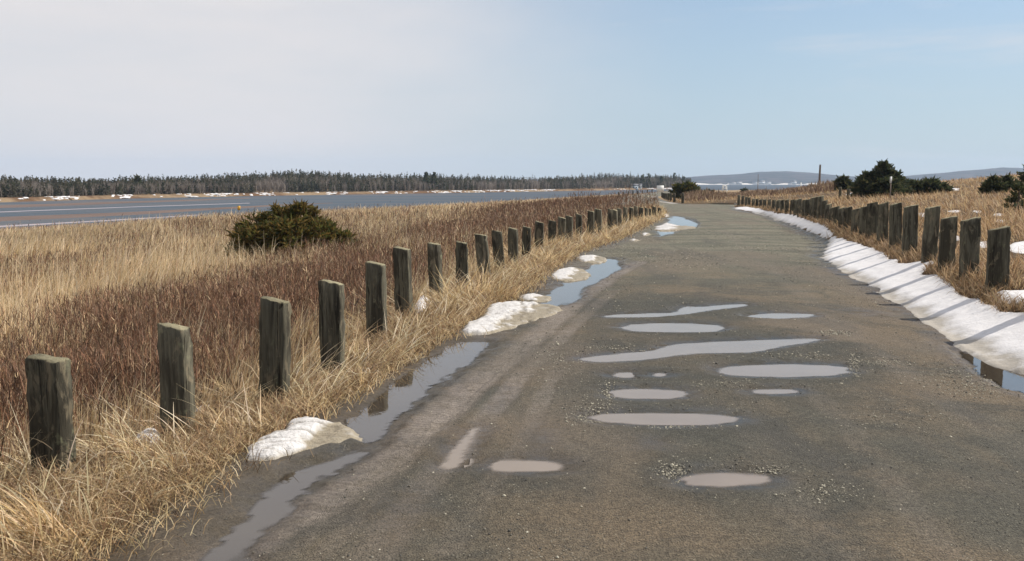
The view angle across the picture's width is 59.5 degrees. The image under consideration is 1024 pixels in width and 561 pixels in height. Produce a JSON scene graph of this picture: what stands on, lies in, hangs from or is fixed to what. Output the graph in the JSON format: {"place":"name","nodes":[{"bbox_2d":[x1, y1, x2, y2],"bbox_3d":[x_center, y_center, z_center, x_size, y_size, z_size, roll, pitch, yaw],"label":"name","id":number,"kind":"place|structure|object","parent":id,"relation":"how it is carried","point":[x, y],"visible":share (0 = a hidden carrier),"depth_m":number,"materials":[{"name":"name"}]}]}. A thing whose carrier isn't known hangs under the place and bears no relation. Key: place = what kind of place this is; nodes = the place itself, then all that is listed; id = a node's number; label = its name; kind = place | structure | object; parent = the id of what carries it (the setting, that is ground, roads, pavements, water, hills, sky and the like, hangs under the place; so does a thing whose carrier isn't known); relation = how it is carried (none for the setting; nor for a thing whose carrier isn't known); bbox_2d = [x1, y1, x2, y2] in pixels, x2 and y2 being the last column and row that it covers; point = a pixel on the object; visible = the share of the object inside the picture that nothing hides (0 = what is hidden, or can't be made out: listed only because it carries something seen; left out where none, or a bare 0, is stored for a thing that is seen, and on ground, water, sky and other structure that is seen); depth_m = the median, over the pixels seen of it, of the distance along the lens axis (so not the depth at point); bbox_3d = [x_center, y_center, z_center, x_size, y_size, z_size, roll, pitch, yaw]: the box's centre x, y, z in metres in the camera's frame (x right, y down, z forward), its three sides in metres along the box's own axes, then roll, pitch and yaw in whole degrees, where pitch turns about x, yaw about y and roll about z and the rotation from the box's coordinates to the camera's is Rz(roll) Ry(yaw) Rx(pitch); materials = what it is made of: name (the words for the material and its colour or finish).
{"place":"outdoors","nodes":[
{"label":"outdoors","id":0,"kind":"place"},
{"bbox_2d":[0,217,196,229],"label":"mudflat","id":1,"kind":"structure","parent":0,"point":[81,224],"depth_m":99.45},
{"bbox_2d":[1,214,203,226],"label":"tideline","id":2,"kind":"object","parent":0,"point":[83,221],"visible":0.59,"depth_m":104.98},
{"bbox_2d":[2,203,241,211],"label":"tideline","id":3,"kind":"object","parent":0,"point":[112,207],"visible":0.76,"depth_m":168.53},
{"bbox_2d":[0,198,249,207],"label":"mudflat","id":4,"kind":"structure","parent":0,"point":[41,205],"depth_m":202.28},
{"bbox_2d":[0,203,324,220],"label":"mudflat","id":5,"kind":"structure","parent":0,"point":[12,218],"depth_m":131.39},
{"bbox_2d":[0,186,671,201],"bbox_3d":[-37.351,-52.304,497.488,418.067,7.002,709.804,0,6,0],"label":"shore","id":6,"kind":"structure","parent":0,"point":[84,197],"depth_m":334.53,"materials":[{"name":"sand"}]},
{"bbox_2d":[132,174,143,189],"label":"spruce tree","id":7,"kind":"object","parent":6,"relation":"on","point":[137,179],"visible":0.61,"depth_m":287.34,"materials":[{"name":"green plant"}]},
{"bbox_2d":[18,188,670,199],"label":"shore snow","id":8,"kind":"structure","parent":6,"relation":"on","point":[126,196],"depth_m":318.32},
{"bbox_2d":[0,169,691,197],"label":"forest","id":9,"kind":"object","parent":6,"relation":"on","point":[291,181],"visible":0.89,"depth_m":371.84,"materials":[{"name":"plant"}]},
{"bbox_2d":[422,172,432,188],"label":"spruce tree","id":10,"kind":"object","parent":6,"relation":"on","point":[426,179],"visible":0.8,"depth_m":421.04,"materials":[{"name":"green plant"}]},
{"bbox_2d":[430,172,438,186],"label":"spruce tree","id":11,"kind":"object","parent":6,"relation":"on","point":[433,176],"visible":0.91,"depth_m":426.20,"materials":[{"name":"green plant"}]},
{"bbox_2d":[0,185,808,229],"bbox_3d":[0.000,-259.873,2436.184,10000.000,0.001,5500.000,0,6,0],"label":"water","id":12,"kind":"structure","parent":0,"point":[353,200],"depth_m":215.04,"materials":[{"name":"liquid"}]},
{"bbox_2d":[0,175,1023,560],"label":"ground","id":13,"kind":"structure","parent":0,"point":[732,201],"depth_m":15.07,"materials":[{"name":"plant"}]},
{"bbox_2d":[25,354,76,482],"bbox_3d":[-2.627,0.952,5.132,0.231,1.067,0.140,1,6,13],"label":"timber post","id":14,"kind":"object","parent":13,"relation":"on","point":[49,393],"visible":0.62,"depth_m":5.06,"materials":[{"name":"wood"}]},
{"bbox_2d":[135,428,159,445],"bbox_3d":[-2.480,1.098,6.070,0.363,0.209,0.829,-2,7,-22],"label":"snow patch","id":15,"kind":"object","parent":13,"relation":"on","point":[145,431],"visible":0.12,"depth_m":6.08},
{"bbox_2d":[157,323,195,435],"bbox_3d":[-2.292,0.838,6.137,0.222,1.109,0.135,0,3,13],"label":"timber post","id":16,"kind":"object","parent":13,"relation":"on","point":[175,353],"visible":0.62,"depth_m":6.08,"materials":[{"name":"wood"}]},
{"bbox_2d":[258,296,291,402],"bbox_3d":[-1.862,0.712,7.034,0.233,1.178,0.143,1,3,11],"label":"timber post","id":17,"kind":"object","parent":13,"relation":"on","point":[275,342],"visible":0.72,"depth_m":6.97,"materials":[{"name":"wood"}]},
{"bbox_2d":[221,198,359,261],"bbox_3d":[-7.311,-1.517,28.977,4.625,2.352,3.448,2,6,14],"label":"spruce bush","id":18,"kind":"object","parent":13,"relation":"on","point":[285,224],"visible":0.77,"depth_m":28.71,"materials":[{"name":"green plant"}]},
{"bbox_2d":[245,416,362,460],"bbox_3d":[-1.332,1.024,5.756,0.804,0.158,1.164,0,6,0],"label":"snow patch","id":19,"kind":"object","parent":13,"relation":"on","point":[311,432],"visible":0.75,"depth_m":5.63,"materials":[{"name":"snow"}]},
{"bbox_2d":[0,185,659,477],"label":"red brush","id":20,"kind":"object","parent":13,"relation":"on","point":[11,385],"visible":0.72,"depth_m":11.65,"materials":[{"name":"plant"}]},
{"bbox_2d":[318,279,345,376],"bbox_3d":[-1.608,0.592,8.012,0.217,1.204,0.135,1,5,9],"label":"timber post","id":21,"kind":"object","parent":13,"relation":"on","point":[332,324],"visible":0.63,"depth_m":7.95,"materials":[{"name":"wood"}]},
{"bbox_2d":[0,200,668,560],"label":"verge grass","id":22,"kind":"structure","parent":13,"relation":"on","point":[79,532],"depth_m":5.69,"materials":[{"name":"plant"}]},
{"bbox_2d":[365,261,387,337],"bbox_3d":[-1.432,0.373,9.496,0.214,1.163,0.149,1,6,11],"label":"timber post","id":23,"kind":"object","parent":13,"relation":"on","point":[376,289],"visible":0.69,"depth_m":9.42,"materials":[{"name":"wood"}]},
{"bbox_2d":[392,246,412,314],"bbox_3d":[-1.329,0.183,10.977,0.215,1.215,0.145,2,8,17],"label":"timber post","id":24,"kind":"object","parent":13,"relation":"on","point":[402,265],"visible":0.69,"depth_m":10.89,"materials":[{"name":"wood"}]},
{"bbox_2d":[414,295,427,313],"bbox_3d":[-1.190,0.326,12.057,0.424,0.211,2.219,-1,6,-5],"label":"snow patch","id":25,"kind":"object","parent":13,"relation":"on","point":[420,301],"visible":0.27,"depth_m":11.59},
{"bbox_2d":[427,242,443,296],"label":"timber post","id":26,"kind":"object","parent":13,"relation":"on","point":[434,257],"visible":0.64,"depth_m":12.52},
{"bbox_2d":[455,241,468,285],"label":"timber post","id":27,"kind":"object","parent":13,"relation":"on","point":[461,249],"visible":0.59,"depth_m":13.89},
{"bbox_2d":[474,233,490,276],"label":"timber post","id":28,"kind":"object","parent":13,"relation":"on","point":[482,249],"visible":0.64,"depth_m":15.11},
{"bbox_2d":[492,230,504,268],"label":"timber post","id":29,"kind":"object","parent":13,"relation":"on","point":[497,241],"visible":0.59,"depth_m":16.29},
{"bbox_2d":[507,227,518,262],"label":"timber post","id":30,"kind":"object","parent":13,"relation":"on","point":[512,237],"visible":0.61,"depth_m":17.65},
{"bbox_2d":[522,226,530,257],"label":"timber post","id":31,"kind":"object","parent":13,"relation":"on","point":[526,238],"visible":0.67,"depth_m":19.06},
{"bbox_2d":[534,221,543,248],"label":"timber post","id":32,"kind":"object","parent":13,"relation":"on","point":[539,232],"visible":0.52,"depth_m":20.73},
{"bbox_2d":[548,220,555,244],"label":"timber post","id":33,"kind":"object","parent":13,"relation":"on","point":[551,228],"visible":0.57,"depth_m":22.34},
{"bbox_2d":[558,217,565,242],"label":"timber post","id":34,"kind":"object","parent":13,"relation":"on","point":[562,224],"visible":0.55,"depth_m":23.32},
{"bbox_2d":[565,215,572,241],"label":"timber post","id":35,"kind":"object","parent":13,"relation":"on","point":[569,223],"visible":0.52,"depth_m":24.33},
{"bbox_2d":[576,214,581,236],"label":"timber post","id":36,"kind":"object","parent":13,"relation":"on","point":[578,221],"visible":0.54,"depth_m":25.55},
{"bbox_2d":[587,210,593,235],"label":"timber post","id":37,"kind":"object","parent":13,"relation":"on","point":[590,220],"visible":0.63,"depth_m":26.89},
{"bbox_2d":[594,209,601,233],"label":"timber post","id":38,"kind":"object","parent":13,"relation":"on","point":[598,216],"visible":0.67,"depth_m":27.82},
{"bbox_2d":[607,209,612,227],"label":"timber post","id":39,"kind":"object","parent":13,"relation":"on","point":[610,214],"visible":0.67,"depth_m":30.08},
{"bbox_2d":[612,209,617,227],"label":"timber post","id":40,"kind":"object","parent":13,"relation":"on","point":[615,218],"visible":0.61,"depth_m":31.29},
{"bbox_2d":[617,208,621,224],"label":"timber post","id":41,"kind":"object","parent":13,"relation":"on","point":[619,215],"visible":0.53,"depth_m":32.49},
{"bbox_2d":[623,207,627,222],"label":"timber post","id":42,"kind":"object","parent":13,"relation":"on","point":[625,212],"visible":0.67,"depth_m":33.87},
{"bbox_2d":[628,207,633,220],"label":"timber post","id":43,"kind":"object","parent":13,"relation":"on","point":[631,209],"visible":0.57,"depth_m":35.43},
{"bbox_2d":[634,206,637,218],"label":"timber post","id":44,"kind":"object","parent":13,"relation":"on","point":[635,211],"visible":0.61,"depth_m":37.04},
{"bbox_2d":[657,185,663,193],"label":"signboard","id":45,"kind":"object","parent":13,"relation":"on","point":[660,188],"visible":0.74,"depth_m":164.10,"materials":[{"name":"white paint"}]},
{"bbox_2d":[668,180,700,198],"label":"evergreen bush","id":46,"kind":"object","parent":13,"relation":"on","point":[678,188],"visible":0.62,"depth_m":104.01,"materials":[{"name":"green plant"}]},
{"bbox_2d":[683,179,834,200],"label":"brown bushes","id":47,"kind":"object","parent":13,"relation":"on","point":[693,195],"visible":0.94,"depth_m":85.04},
{"bbox_2d":[776,199,780,210],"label":"timber post","id":48,"kind":"object","parent":13,"relation":"on","point":[777,204],"visible":0.61,"depth_m":43.25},
{"bbox_2d":[780,199,784,213],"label":"timber post","id":49,"kind":"object","parent":13,"relation":"on","point":[782,204],"visible":0.65,"depth_m":41.53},
{"bbox_2d":[785,199,788,213],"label":"timber post","id":50,"kind":"object","parent":13,"relation":"on","point":[786,205],"visible":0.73,"depth_m":39.91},
{"bbox_2d":[789,199,794,214],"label":"timber post","id":51,"kind":"object","parent":13,"relation":"on","point":[791,205],"visible":0.61,"depth_m":38.12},
{"bbox_2d":[793,200,796,215],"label":"timber post","id":52,"kind":"object","parent":13,"relation":"on","point":[795,208],"visible":0.49,"depth_m":36.90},
{"bbox_2d":[797,198,801,216],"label":"timber post","id":53,"kind":"object","parent":13,"relation":"on","point":[799,206],"visible":0.71,"depth_m":35.70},
{"bbox_2d":[802,199,807,216],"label":"timber post","id":54,"kind":"object","parent":13,"relation":"on","point":[803,208],"visible":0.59,"depth_m":34.45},
{"bbox_2d":[805,199,809,218],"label":"timber post","id":55,"kind":"object","parent":13,"relation":"on","point":[807,206],"visible":0.47,"depth_m":33.43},
{"bbox_2d":[809,197,813,219],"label":"timber post","id":56,"kind":"object","parent":13,"relation":"on","point":[811,206],"visible":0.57,"depth_m":32.28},
{"bbox_2d":[813,196,818,219],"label":"timber post","id":57,"kind":"object","parent":13,"relation":"on","point":[815,207],"visible":0.49,"depth_m":31.40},
{"bbox_2d":[818,165,820,182],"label":"utility pole","id":58,"kind":"object","parent":13,"relation":"on","point":[819,177],"visible":0.68,"depth_m":94.26,"materials":[{"name":"grey wood"}]},
{"bbox_2d":[816,195,823,219],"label":"timber post","id":59,"kind":"object","parent":13,"relation":"on","point":[819,205],"visible":0.63,"depth_m":30.53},
{"bbox_2d":[821,200,827,220],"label":"timber post","id":60,"kind":"object","parent":13,"relation":"on","point":[824,202],"visible":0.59,"depth_m":29.58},
{"bbox_2d":[824,203,831,221],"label":"timber post","id":61,"kind":"object","parent":13,"relation":"on","point":[827,206],"visible":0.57,"depth_m":28.75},
{"bbox_2d":[828,207,833,223],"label":"timber post","id":62,"kind":"object","parent":13,"relation":"on","point":[830,213],"visible":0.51,"depth_m":27.79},
{"bbox_2d":[833,206,839,224],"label":"timber post","id":63,"kind":"object","parent":13,"relation":"on","point":[835,214],"visible":0.55,"depth_m":26.64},
{"bbox_2d":[838,207,844,227],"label":"timber post","id":64,"kind":"object","parent":13,"relation":"on","point":[840,215],"visible":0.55,"depth_m":25.48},
{"bbox_2d":[830,173,853,190],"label":"spruce tree","id":65,"kind":"object","parent":13,"relation":"on","point":[844,182],"visible":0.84,"depth_m":84.18,"materials":[{"name":"green plant"}]},
{"bbox_2d":[669,174,1023,314],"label":"field grass","id":66,"kind":"structure","parent":13,"relation":"on","point":[975,277],"depth_m":21.36,"materials":[{"name":"plant"}]},
{"bbox_2d":[843,206,851,231],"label":"timber post","id":67,"kind":"object","parent":13,"relation":"on","point":[847,216],"visible":0.5,"depth_m":24.41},
{"bbox_2d":[851,208,859,234],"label":"timber post","id":68,"kind":"object","parent":13,"relation":"on","point":[855,217],"visible":0.47,"depth_m":22.88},
{"bbox_2d":[858,206,866,236],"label":"timber post","id":69,"kind":"object","parent":13,"relation":"on","point":[862,224],"visible":0.45,"depth_m":21.70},
{"bbox_2d":[865,202,877,238],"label":"timber post","id":70,"kind":"object","parent":13,"relation":"on","point":[871,218],"visible":0.62,"depth_m":20.56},
{"bbox_2d":[735,207,1023,374],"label":"snow bank","id":71,"kind":"structure","parent":13,"relation":"on","point":[979,331],"depth_m":11.49,"materials":[{"name":"snow"}]},
{"bbox_2d":[848,158,912,198],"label":"spruce tree","id":72,"kind":"object","parent":13,"relation":"on","point":[876,178],"visible":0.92,"depth_m":59.06,"materials":[{"name":"green plant"}]},
{"bbox_2d":[876,202,888,244],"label":"timber post","id":73,"kind":"object","parent":13,"relation":"on","point":[882,217],"visible":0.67,"depth_m":19.01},
{"bbox_2d":[889,202,901,247],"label":"timber post","id":74,"kind":"object","parent":13,"relation":"on","point":[895,220],"visible":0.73,"depth_m":17.54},
{"bbox_2d":[901,204,918,256],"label":"timber post","id":75,"kind":"object","parent":13,"relation":"on","point":[910,227],"visible":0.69,"depth_m":16.19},
{"bbox_2d":[904,176,954,195],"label":"juniper bush","id":76,"kind":"object","parent":13,"relation":"on","point":[930,185],"visible":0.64,"depth_m":60.29,"materials":[{"name":"green plant"}]},
{"bbox_2d":[921,206,940,262],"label":"timber post","id":77,"kind":"object","parent":13,"relation":"on","point":[930,236],"visible":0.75,"depth_m":14.56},
{"bbox_2d":[938,216,957,270],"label":"timber post","id":78,"kind":"object","parent":13,"relation":"on","point":[948,236],"visible":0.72,"depth_m":13.42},
{"bbox_2d":[959,217,980,279],"bbox_3d":[6.239,-0.279,12.221,0.239,1.187,0.149,1,3,0],"label":"timber post","id":79,"kind":"object","parent":13,"relation":"on","point":[970,236],"visible":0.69,"depth_m":12.15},
{"bbox_2d":[977,173,1010,194],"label":"spruce tree","id":80,"kind":"object","parent":13,"relation":"on","point":[993,183],"visible":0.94,"depth_m":47.54,"materials":[{"name":"green plant"}]},
{"bbox_2d":[985,226,1010,292],"bbox_3d":[5.915,-0.105,10.913,0.253,1.124,0.133,0,7,11],"label":"timber post","id":81,"kind":"object","parent":13,"relation":"on","point":[998,257],"visible":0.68,"depth_m":10.84,"materials":[{"name":"wood"}]},
{"bbox_2d":[992,290,1023,304],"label":"snow patch","id":82,"kind":"object","parent":13,"relation":"on","point":[1019,292],"visible":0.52,"depth_m":10.44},
{"bbox_2d":[999,171,1021,191],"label":"spruce tree","id":83,"kind":"object","parent":13,"relation":"on","point":[1009,178],"visible":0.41,"depth_m":48.55,"materials":[{"name":"green plant"}]},
{"bbox_2d":[1001,178,1023,210],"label":"spruce sapling","id":84,"kind":"object","parent":13,"relation":"on","point":[1014,198],"visible":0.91,"depth_m":26.89,"materials":[{"name":"green plant"}]},
{"bbox_2d":[1010,241,1023,253],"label":"snow patch","id":85,"kind":"object","parent":13,"relation":"on","point":[1020,244],"visible":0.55,"depth_m":16.04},
{"bbox_2d":[1011,164,1023,185],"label":"spruce tree","id":86,"kind":"object","parent":13,"relation":"on","point":[1021,177],"visible":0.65,"depth_m":46.72,"materials":[{"name":"green plant"}]},
{"bbox_2d":[0,0,1023,182],"label":"sky","id":87,"kind":"structure","parent":0,"point":[96,89],"materials":[{"name":"blue"}]},
{"bbox_2d":[46,191,1023,560],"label":"road","id":88,"kind":"structure","parent":0,"point":[326,519],"depth_m":5.46,"materials":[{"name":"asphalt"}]},
{"bbox_2d":[201,438,380,560],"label":"ditch pool","id":89,"kind":"structure","parent":88,"relation":"on","point":[274,506],"depth_m":4.53,"materials":[{"name":"liquid"}]},
{"bbox_2d":[345,342,487,442],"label":"ditch pool","id":90,"kind":"structure","parent":88,"relation":"on","point":[375,419],"depth_m":7.20,"materials":[{"name":"liquid"}]},
{"bbox_2d":[439,428,478,469],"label":"puddle","id":91,"kind":"object","parent":88,"relation":"on","point":[455,456],"visible":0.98,"depth_m":5.39,"materials":[{"name":"liquid"}]},
{"bbox_2d":[461,301,562,335],"bbox_3d":[0.032,0.448,10.900,1.176,0.127,2.832,1,6,8],"label":"snow patch","id":92,"kind":"object","parent":88,"relation":"on","point":[507,315],"visible":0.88,"depth_m":10.80,"materials":[{"name":"snow"}]},
{"bbox_2d":[464,459,561,471],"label":"puddle","id":93,"kind":"object","parent":88,"relation":"on","point":[518,466],"visible":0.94,"depth_m":5.10,"materials":[{"name":"liquid"}]},
{"bbox_2d":[519,293,550,301],"bbox_3d":[0.331,0.262,12.727,0.624,0.102,1.044,0,6,0],"label":"snow patch","id":94,"kind":"object","parent":88,"relation":"on","point":[534,297],"visible":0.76,"depth_m":12.59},
{"bbox_2d":[550,267,590,281],"bbox_3d":[1.015,-0.107,16.063,0.932,0.115,2.470,0,6,0],"label":"snow patch","id":95,"kind":"object","parent":88,"relation":"on","point":[570,274],"visible":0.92,"depth_m":15.70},
{"bbox_2d":[538,259,620,305],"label":"ditch pool","id":96,"kind":"structure","parent":88,"relation":"on","point":[567,293],"depth_m":14.49,"materials":[{"name":"liquid"}]},
{"bbox_2d":[577,255,606,263],"bbox_3d":[1.684,-0.450,19.135,0.804,0.130,1.956,0,6,0],"label":"snow patch","id":97,"kind":"object","parent":88,"relation":"on","point":[594,259],"visible":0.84,"depth_m":18.87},
{"bbox_2d":[613,372,633,377],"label":"puddle","id":98,"kind":"object","parent":88,"relation":"on","point":[626,375],"visible":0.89,"depth_m":7.50,"materials":[{"name":"liquid"}]},
{"bbox_2d":[609,389,687,398],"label":"puddle","id":99,"kind":"object","parent":88,"relation":"on","point":[645,394],"visible":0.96,"depth_m":6.83,"materials":[{"name":"liquid"}]},
{"bbox_2d":[653,373,665,376],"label":"puddle","id":100,"kind":"object","parent":88,"relation":"on","point":[659,374],"visible":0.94,"depth_m":7.53,"materials":[{"name":"liquid"}]},
{"bbox_2d":[588,413,738,424],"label":"puddle","id":101,"kind":"object","parent":88,"relation":"on","point":[664,419],"visible":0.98,"depth_m":6.11,"materials":[{"name":"liquid"}]},
{"bbox_2d":[621,323,724,331],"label":"puddle","id":102,"kind":"object","parent":88,"relation":"on","point":[670,327],"visible":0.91,"depth_m":9.98,"materials":[{"name":"liquid"}]},
{"bbox_2d":[655,223,695,230],"bbox_3d":[6.040,-2.043,33.749,1.699,0.128,6.680,1,6,9],"label":"snow patch","id":103,"kind":"object","parent":88,"relation":"on","point":[667,227],"visible":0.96,"depth_m":31.97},
{"bbox_2d":[604,304,747,316],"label":"puddle","id":104,"kind":"object","parent":88,"relation":"on","point":[685,310],"visible":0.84,"depth_m":11.23,"materials":[{"name":"liquid"}]},
{"bbox_2d":[657,216,697,236],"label":"ditch pool","id":105,"kind":"structure","parent":88,"relation":"on","point":[680,221],"depth_m":36.28,"materials":[{"name":"liquid"}]},
{"bbox_2d":[580,338,820,361],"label":"puddle","id":106,"kind":"object","parent":88,"relation":"on","point":[720,347],"visible":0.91,"depth_m":8.67,"materials":[{"name":"liquid"}]},
{"bbox_2d":[680,473,769,486],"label":"puddle","id":107,"kind":"object","parent":88,"relation":"on","point":[722,479],"visible":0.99,"depth_m":4.86,"materials":[{"name":"liquid"}]},
{"bbox_2d":[753,389,797,393],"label":"puddle","id":108,"kind":"object","parent":88,"relation":"on","point":[778,391],"visible":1,"depth_m":6.92,"materials":[{"name":"liquid"}]},
{"bbox_2d":[747,313,813,318],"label":"puddle","id":109,"kind":"object","parent":88,"relation":"on","point":[779,315],"visible":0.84,"depth_m":10.92,"materials":[{"name":"liquid"}]},
{"bbox_2d":[719,364,850,376],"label":"puddle","id":110,"kind":"object","parent":88,"relation":"on","point":[788,370],"visible":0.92,"depth_m":7.70,"materials":[{"name":"liquid"}]},
{"bbox_2d":[960,352,1023,392],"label":"ditch pool","id":111,"kind":"structure","parent":88,"relation":"on","point":[1004,379],"depth_m":7.71,"materials":[{"name":"liquid"}]},
{"bbox_2d":[489,167,1023,183],"bbox_3d":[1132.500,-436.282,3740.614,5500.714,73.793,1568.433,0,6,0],"label":"hills","id":112,"kind":"structure","parent":0,"point":[776,177],"depth_m":3455.15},
{"bbox_2d":[696,183,816,184],"bbox_3d":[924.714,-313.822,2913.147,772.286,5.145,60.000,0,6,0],"label":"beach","id":113,"kind":"structure","parent":0,"point":[750,184],"depth_m":2895.65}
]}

